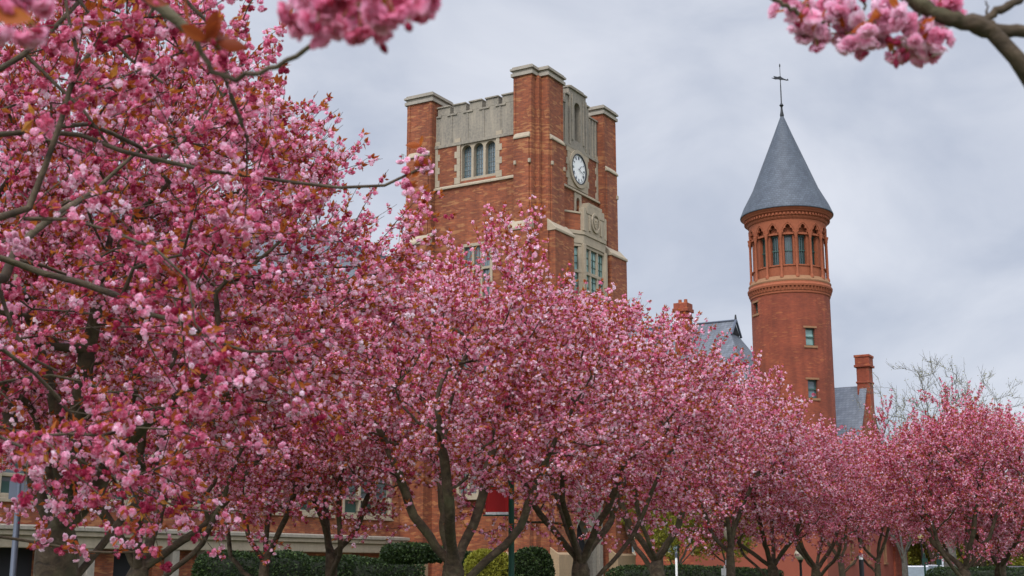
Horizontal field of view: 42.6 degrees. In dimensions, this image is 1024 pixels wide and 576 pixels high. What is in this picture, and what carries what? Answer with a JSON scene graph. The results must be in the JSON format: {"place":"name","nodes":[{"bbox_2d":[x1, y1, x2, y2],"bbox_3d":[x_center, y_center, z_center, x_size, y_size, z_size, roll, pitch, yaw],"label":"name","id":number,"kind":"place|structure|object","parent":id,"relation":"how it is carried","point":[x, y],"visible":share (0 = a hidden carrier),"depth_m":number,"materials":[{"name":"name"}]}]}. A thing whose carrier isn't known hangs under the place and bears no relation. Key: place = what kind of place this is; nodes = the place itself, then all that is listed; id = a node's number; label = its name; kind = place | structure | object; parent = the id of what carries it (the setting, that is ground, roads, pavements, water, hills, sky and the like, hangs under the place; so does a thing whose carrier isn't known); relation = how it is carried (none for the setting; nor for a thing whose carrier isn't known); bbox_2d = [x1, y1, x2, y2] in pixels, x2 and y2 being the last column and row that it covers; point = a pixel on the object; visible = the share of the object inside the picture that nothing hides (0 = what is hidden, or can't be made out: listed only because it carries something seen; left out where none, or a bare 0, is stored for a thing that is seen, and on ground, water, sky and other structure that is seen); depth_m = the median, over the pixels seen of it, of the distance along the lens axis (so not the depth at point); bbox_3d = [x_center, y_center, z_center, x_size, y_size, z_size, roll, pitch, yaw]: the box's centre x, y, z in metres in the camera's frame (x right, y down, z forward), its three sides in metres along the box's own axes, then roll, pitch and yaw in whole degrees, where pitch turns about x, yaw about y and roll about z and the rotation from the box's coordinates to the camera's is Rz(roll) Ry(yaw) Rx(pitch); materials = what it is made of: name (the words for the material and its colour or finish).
{"place":"outdoors","nodes":[
{"label":"outdoors","id":0,"kind":"place"},
{"bbox_2d":[0,0,1023,563],"label":"sky","id":1,"kind":"structure","parent":0,"point":[920,172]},
{"label":"ground","id":2,"kind":"structure","parent":0,"visible":0},
{"bbox_2d":[8,475,28,575],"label":"grey pole","id":3,"kind":"object","parent":2,"relation":"on","point":[16,488],"visible":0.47,"depth_m":21.62,"materials":[{"name":"metal"}]},
{"bbox_2d":[0,253,361,575],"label":"cherry tree","id":4,"kind":"object","parent":2,"relation":"on","point":[142,566],"visible":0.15,"depth_m":21.07,"materials":[{"name":"pink plant"}]},
{"bbox_2d":[0,141,411,575],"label":"brick hall","id":5,"kind":"structure","parent":2,"relation":"on","point":[308,538],"depth_m":51.72,"materials":[{"name":"brick"}]},
{"bbox_2d":[0,548,32,575],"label":"basement door","id":6,"kind":"structure","parent":5,"relation":"in","point":[24,560],"depth_m":44.08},
{"bbox_2d":[0,447,77,502],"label":"window","id":7,"kind":"structure","parent":5,"relation":"in","point":[5,477],"depth_m":43.80,"materials":[{"name":"stone"}]},
{"bbox_2d":[13,252,94,300],"bbox_3d":[-16.117,-0.277,46.455,0.400,2.140,3.960,-7,-14,30],"label":"window","id":8,"kind":"structure","parent":5,"relation":"in","point":[15,275],"depth_m":45.37,"materials":[{"name":"stone"}]},
{"bbox_2d":[113,549,130,575],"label":"basement door","id":9,"kind":"structure","parent":5,"relation":"in","point":[121,566],"depth_m":47.88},
{"bbox_2d":[109,444,175,508],"bbox_3d":[-13.833,7.009,48.871,0.400,2.390,3.360,-7,-14,30],"label":"window","id":10,"kind":"structure","parent":5,"relation":"in","point":[111,488],"depth_m":48.19,"materials":[{"name":"stone"}]},
{"bbox_2d":[190,470,250,513],"bbox_3d":[-11.650,7.779,52.494,0.400,2.390,3.560,-7,-14,30],"label":"window","id":11,"kind":"structure","parent":5,"relation":"in","point":[198,505],"depth_m":51.94,"materials":[{"name":"stone"}]},
{"bbox_2d":[220,295,257,326],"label":"window","id":12,"kind":"structure","parent":5,"relation":"in","point":[237,295],"depth_m":54.50,"materials":[{"name":"stone"}]},
{"bbox_2d":[262,470,334,517],"bbox_3d":[-9.214,8.639,56.541,0.400,2.390,4.760,-7,-14,30],"label":"window","id":13,"kind":"structure","parent":5,"relation":"in","point":[302,509],"depth_m":56.80,"materials":[{"name":"stone"}]},
{"bbox_2d":[342,466,393,520],"bbox_3d":[-6.740,9.513,60.650,0.400,2.390,3.910,-7,-14,30],"label":"window","id":14,"kind":"structure","parent":5,"relation":"in","point":[349,508],"depth_m":60.46,"materials":[{"name":"stone"}]},
{"bbox_2d":[0,0,441,575],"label":"cherry tree","id":15,"kind":"object","parent":2,"relation":"on","point":[350,22],"visible":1,"depth_m":6.72,"materials":[{"name":"pink plant"}]},
{"bbox_2d":[0,0,458,575],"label":"cherry tree","id":16,"kind":"object","parent":2,"relation":"on","point":[300,148],"visible":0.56,"depth_m":12.30,"materials":[{"name":"pink plant"}]},
{"bbox_2d":[190,549,311,575],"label":"hedge","id":17,"kind":"object","parent":2,"relation":"on","point":[285,562],"visible":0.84,"depth_m":39.56,"materials":[{"name":"dark green leaves"},{"name":"twig"}]},
{"bbox_2d":[148,304,385,575],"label":"cherry tree","id":18,"kind":"object","parent":2,"relation":"on","point":[263,569],"visible":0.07,"depth_m":26.43,"materials":[{"name":"pink plant"}]},
{"bbox_2d":[192,277,465,575],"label":"cherry tree","id":19,"kind":"object","parent":2,"relation":"on","point":[333,558],"visible":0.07,"depth_m":26.81,"materials":[{"name":"pink plant"}]},
{"bbox_2d":[307,554,379,575],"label":"hedge","id":20,"kind":"object","parent":2,"relation":"on","point":[318,566],"visible":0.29,"depth_m":42.73,"materials":[{"name":"green plant"}]},
{"bbox_2d":[343,558,425,575],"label":"hedge","id":21,"kind":"object","parent":2,"relation":"on","point":[378,568],"visible":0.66,"depth_m":43.46,"materials":[{"name":"green plant"}]},
{"bbox_2d":[379,541,443,564],"bbox_3d":[-2.900,8.734,39.028,1.648,2.372,2.001,-7,-14,30],"label":"shrub","id":22,"kind":"object","parent":2,"relation":"on","point":[408,553],"visible":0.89,"depth_m":38.53,"materials":[{"name":"green plant"}]},
{"bbox_2d":[443,550,472,567],"bbox_3d":[-1.454,9.270,40.967,1.527,2.162,1.486,0,-12,0],"label":"shrub","id":23,"kind":"object","parent":2,"relation":"on","point":[466,554],"visible":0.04,"depth_m":40.76,"materials":[{"name":"green plant"}]},
{"bbox_2d":[278,194,693,575],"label":"cherry tree","id":24,"kind":"object","parent":2,"relation":"on","point":[449,298],"visible":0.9,"depth_m":22.04,"materials":[{"name":"pink plant"}]},
{"bbox_2d":[463,548,515,575],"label":"shrub","id":25,"kind":"object","parent":2,"relation":"on","point":[497,566],"visible":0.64,"depth_m":38.64,"materials":[{"name":"yellow plant"}]},
{"bbox_2d":[483,480,514,575],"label":"banner pole","id":26,"kind":"object","parent":2,"relation":"on","point":[498,503],"visible":0.62,"depth_m":23.98,"materials":[{"name":"red fabric"}]},
{"bbox_2d":[397,64,635,575],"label":"clock tower","id":27,"kind":"structure","parent":2,"relation":"on","point":[546,135],"depth_m":64.61,"materials":[{"name":"brick"}]},
{"bbox_2d":[454,442,486,499],"bbox_3d":[-1.816,8.573,61.638,1.960,2.740,0.320,-7,-14,30],"label":"window","id":28,"kind":"structure","parent":27,"relation":"in","point":[474,496],"depth_m":61.56,"materials":[{"name":"stone"}]},
{"bbox_2d":[458,354,486,407],"bbox_3d":[-1.816,4.269,62.553,1.960,2.740,0.320,-7,-14,30],"label":"window","id":29,"kind":"structure","parent":27,"relation":"in","point":[465,365],"depth_m":62.64,"materials":[{"name":"stone"}]},
{"bbox_2d":[461,241,493,302],"bbox_3d":[-1.679,-0.720,63.853,1.960,3.040,0.320,-7,-14,30],"label":"window","id":30,"kind":"structure","parent":27,"relation":"in","point":[488,265],"depth_m":63.89,"materials":[{"name":"stone"}]},
{"bbox_2d":[461,139,495,180],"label":"window","id":31,"kind":"structure","parent":27,"relation":"in","point":[478,159],"depth_m":65.20,"materials":[{"name":"stone"}]},
{"bbox_2d":[564,203,608,497],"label":"bay window","id":32,"kind":"structure","parent":27,"relation":"in","point":[584,240],"depth_m":65.34,"materials":[{"name":"stone"}]},
{"bbox_2d":[577,498,602,575],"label":"doorway","id":33,"kind":"structure","parent":27,"relation":"in","point":[595,561],"depth_m":63.41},
{"bbox_2d":[514,546,555,575],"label":"shrub","id":34,"kind":"object","parent":2,"relation":"on","point":[534,561],"visible":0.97,"depth_m":38.69,"materials":[{"name":"green plant"}]},
{"bbox_2d":[406,286,770,575],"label":"cherry tree","id":35,"kind":"object","parent":2,"relation":"on","point":[664,417],"visible":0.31,"depth_m":26.83,"materials":[{"name":"pink plant"}]},
{"bbox_2d":[534,309,792,575],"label":"cherry tree","id":36,"kind":"object","parent":2,"relation":"on","point":[655,566],"visible":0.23,"depth_m":37.05,"materials":[{"name":"pink plant"}]},
{"bbox_2d":[604,563,735,575],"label":"hedge","id":37,"kind":"object","parent":2,"relation":"on","point":[669,570],"visible":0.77,"depth_m":50.44,"materials":[{"name":"green plant"}]},
{"bbox_2d":[620,472,723,568],"bbox_3d":[7.879,11.961,65.076,5.882,7.060,5.053,0,-12,0],"label":"green tree","id":38,"kind":"object","parent":2,"relation":"on","point":[660,535],"visible":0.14,"depth_m":63.96,"materials":[{"name":"green leaves"},{"name":"bark"}]},
{"bbox_2d":[675,552,677,575],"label":"white post","id":39,"kind":"object","parent":2,"relation":"on","point":[676,564],"visible":1,"depth_m":48.90,"materials":[{"name":"paint"}]},
{"bbox_2d":[628,299,756,565],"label":"red hall","id":40,"kind":"structure","parent":2,"relation":"on","point":[734,339],"depth_m":106.06,"materials":[{"name":"brick"}]},
{"bbox_2d":[721,565,725,575],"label":"sign post","id":41,"kind":"object","parent":2,"relation":"on","point":[723,571],"visible":0.89,"depth_m":45.91,"materials":[{"name":"white metal"}]},
{"bbox_2d":[681,499,767,563],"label":"green tree","id":42,"kind":"object","parent":2,"relation":"on","point":[697,553],"visible":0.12,"depth_m":70.39,"materials":[{"name":"green plant"}]},
{"bbox_2d":[724,522,735,564],"bbox_3d":[7.344,9.395,44.008,0.420,3.120,0.420,0,-12,0],"label":"lamp post","id":43,"kind":"object","parent":2,"relation":"on","point":[725,534],"visible":0.17,"depth_m":44.13,"materials":[{"name":"black metal"}]},
{"bbox_2d":[644,346,834,575],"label":"cherry tree","id":44,"kind":"object","parent":2,"relation":"on","point":[758,476],"visible":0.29,"depth_m":41.32,"materials":[{"name":"pink plant"}]},
{"bbox_2d":[735,566,783,575],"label":"hedge","id":45,"kind":"object","parent":2,"relation":"on","point":[744,571],"visible":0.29,"depth_m":54.47,"materials":[{"name":"green plant"}]},
{"bbox_2d":[670,405,874,575],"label":"cherry tree","id":46,"kind":"object","parent":2,"relation":"on","point":[772,561],"visible":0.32,"depth_m":44.41,"materials":[{"name":"pink plant"}]},
{"bbox_2d":[740,64,836,501],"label":"round tower","id":47,"kind":"structure","parent":2,"relation":"on","point":[787,215],"depth_m":95.30,"materials":[{"name":"brick"}]},
{"bbox_2d":[752,300,758,316],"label":"window","id":48,"kind":"structure","parent":47,"relation":"in","point":[757,313],"depth_m":96.32,"materials":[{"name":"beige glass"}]},
{"bbox_2d":[803,326,817,347],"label":"window","id":49,"kind":"structure","parent":47,"relation":"in","point":[809,332],"depth_m":93.99,"materials":[{"name":"green glass"}]},
{"bbox_2d":[805,377,820,400],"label":"window","id":50,"kind":"structure","parent":47,"relation":"in","point":[812,382],"depth_m":93.21,"materials":[{"name":"grey glass"}]},
{"bbox_2d":[794,548,803,575],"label":"lamp post","id":51,"kind":"object","parent":2,"relation":"on","point":[799,558],"visible":0.46,"depth_m":56.69,"materials":[{"name":"black metal"}]},
{"bbox_2d":[693,513,907,575],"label":"annex","id":52,"kind":"object","parent":2,"relation":"on","point":[891,562],"visible":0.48,"depth_m":85.70,"materials":[{"name":"red brick"}]},
{"bbox_2d":[849,539,855,563],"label":"window","id":53,"kind":"structure","parent":52,"relation":"in","point":[851,550],"depth_m":87.14,"materials":[{"name":"brown stone"}]},
{"bbox_2d":[867,540,872,564],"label":"window","id":54,"kind":"structure","parent":52,"relation":"in","point":[868,548],"depth_m":90.52,"materials":[{"name":"brown stone"}]},
{"bbox_2d":[883,545,888,564],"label":"window","id":55,"kind":"structure","parent":52,"relation":"in","point":[885,549],"depth_m":94.06,"materials":[{"name":"brown stone"}]},
{"bbox_2d":[738,417,907,575],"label":"cherry tree","id":56,"kind":"object","parent":2,"relation":"on","point":[857,517],"visible":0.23,"depth_m":50.48,"materials":[{"name":"pink plant"}]},
{"bbox_2d":[766,425,906,575],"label":"cherry tree","id":57,"kind":"object","parent":2,"relation":"on","point":[842,569],"visible":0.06,"depth_m":59.78,"materials":[{"name":"pink plant"}]},
{"bbox_2d":[835,354,881,443],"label":"gabled wing","id":58,"kind":"structure","parent":2,"relation":"on","point":[849,414],"depth_m":104.86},
{"bbox_2d":[859,548,863,575],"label":"banded post","id":59,"kind":"object","parent":2,"relation":"on","point":[861,567],"visible":0.72,"depth_m":54.72,"materials":[{"name":"black metal"}]},
{"bbox_2d":[824,430,932,575],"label":"cherry tree","id":60,"kind":"object","parent":2,"relation":"on","point":[877,570],"visible":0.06,"depth_m":60.66,"materials":[{"name":"pink plant"}]},
{"bbox_2d":[767,0,1023,86],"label":"cherry tree","id":61,"kind":"object","parent":2,"relation":"on","point":[919,43],"visible":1,"depth_m":2.76,"materials":[{"name":"pink plant"}]},
{"bbox_2d":[885,444,928,575],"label":"bare tree","id":62,"kind":"object","parent":2,"relation":"on","point":[903,556],"depth_m":82.11,"materials":[{"name":"grey plant"}]},
{"bbox_2d":[887,524,941,564],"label":"cherry tree","id":63,"kind":"object","parent":2,"relation":"on","point":[932,556],"visible":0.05,"depth_m":94.28,"materials":[{"name":"pink plant"}]},
{"bbox_2d":[907,529,942,563],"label":"green tree","id":64,"kind":"object","parent":2,"relation":"on","point":[915,549],"visible":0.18,"depth_m":99.47,"materials":[{"name":"green plant"}]},
{"bbox_2d":[922,553,927,575],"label":"sign post","id":65,"kind":"object","parent":2,"relation":"on","point":[924,560],"visible":0.89,"depth_m":78.22,"materials":[{"name":"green metal"}]},
{"bbox_2d":[908,552,943,565],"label":"green tree","id":66,"kind":"object","parent":2,"relation":"on","point":[913,563],"visible":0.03,"depth_m":129.00,"materials":[{"name":"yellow plant"}]},
{"bbox_2d":[853,376,1023,575],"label":"cherry tree","id":67,"kind":"object","parent":2,"relation":"on","point":[967,441],"visible":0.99,"depth_m":40.74,"materials":[{"name":"pink plant"}]},
{"bbox_2d":[854,349,1023,566],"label":"bare tree","id":68,"kind":"object","parent":2,"relation":"on","point":[951,551],"visible":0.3,"depth_m":74.09,"materials":[{"name":"grey plant"}]},
{"bbox_2d":[936,553,941,566],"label":"sign post","id":69,"kind":"object","parent":2,"relation":"on","point":[938,562],"visible":0.74,"depth_m":78.23,"materials":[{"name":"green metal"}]},
{"bbox_2d":[872,399,1023,575],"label":"cherry tree","id":70,"kind":"object","parent":2,"relation":"on","point":[1000,563],"visible":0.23,"depth_m":43.25,"materials":[{"name":"pink plant"}]},
{"bbox_2d":[898,462,1023,566],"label":"cherry tree","id":71,"kind":"object","parent":2,"relation":"on","point":[945,546],"visible":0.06,"depth_m":64.23,"materials":[{"name":"pink plant"}]},
{"bbox_2d":[925,565,1023,575],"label":"hedge","id":72,"kind":"object","parent":2,"relation":"on","point":[976,571],"visible":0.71,"depth_m":58.17,"materials":[{"name":"green plant"}]},
{"bbox_2d":[938,477,1023,566],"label":"cherry tree","id":73,"kind":"object","parent":2,"relation":"on","point":[984,563],"visible":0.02,"depth_m":76.03,"materials":[{"name":"pink plant"}]},
{"bbox_2d":[956,544,1023,566],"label":"green tree","id":74,"kind":"object","parent":2,"relation":"on","point":[1020,560],"visible":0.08,"depth_m":126.14,"materials":[{"name":"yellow plant"}]},
{"bbox_2d":[992,484,1023,561],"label":"cherry tree","id":75,"kind":"object","parent":2,"relation":"on","point":[1022,550],"visible":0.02,"depth_m":80.19,"materials":[{"name":"pink plant"}]},
{"label":"car park","id":76,"kind":"structure","parent":0,"visible":0},
{"bbox_2d":[908,566,928,575],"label":"parked car","id":77,"kind":"object","parent":76,"relation":"on","point":[915,570],"visible":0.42,"depth_m":85.36,"materials":[{"name":"white paint"}]},
{"bbox_2d":[917,531,923,565],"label":"lamp post","id":78,"kind":"object","parent":76,"relation":"on","point":[920,538],"visible":0.43,"depth_m":86.28,"materials":[{"name":"black metal"}]},
{"bbox_2d":[919,565,943,568],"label":"parked car","id":79,"kind":"object","parent":76,"relation":"on","point":[932,566],"visible":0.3,"depth_m":92.48,"materials":[{"name":"silver metal"}]}
]}

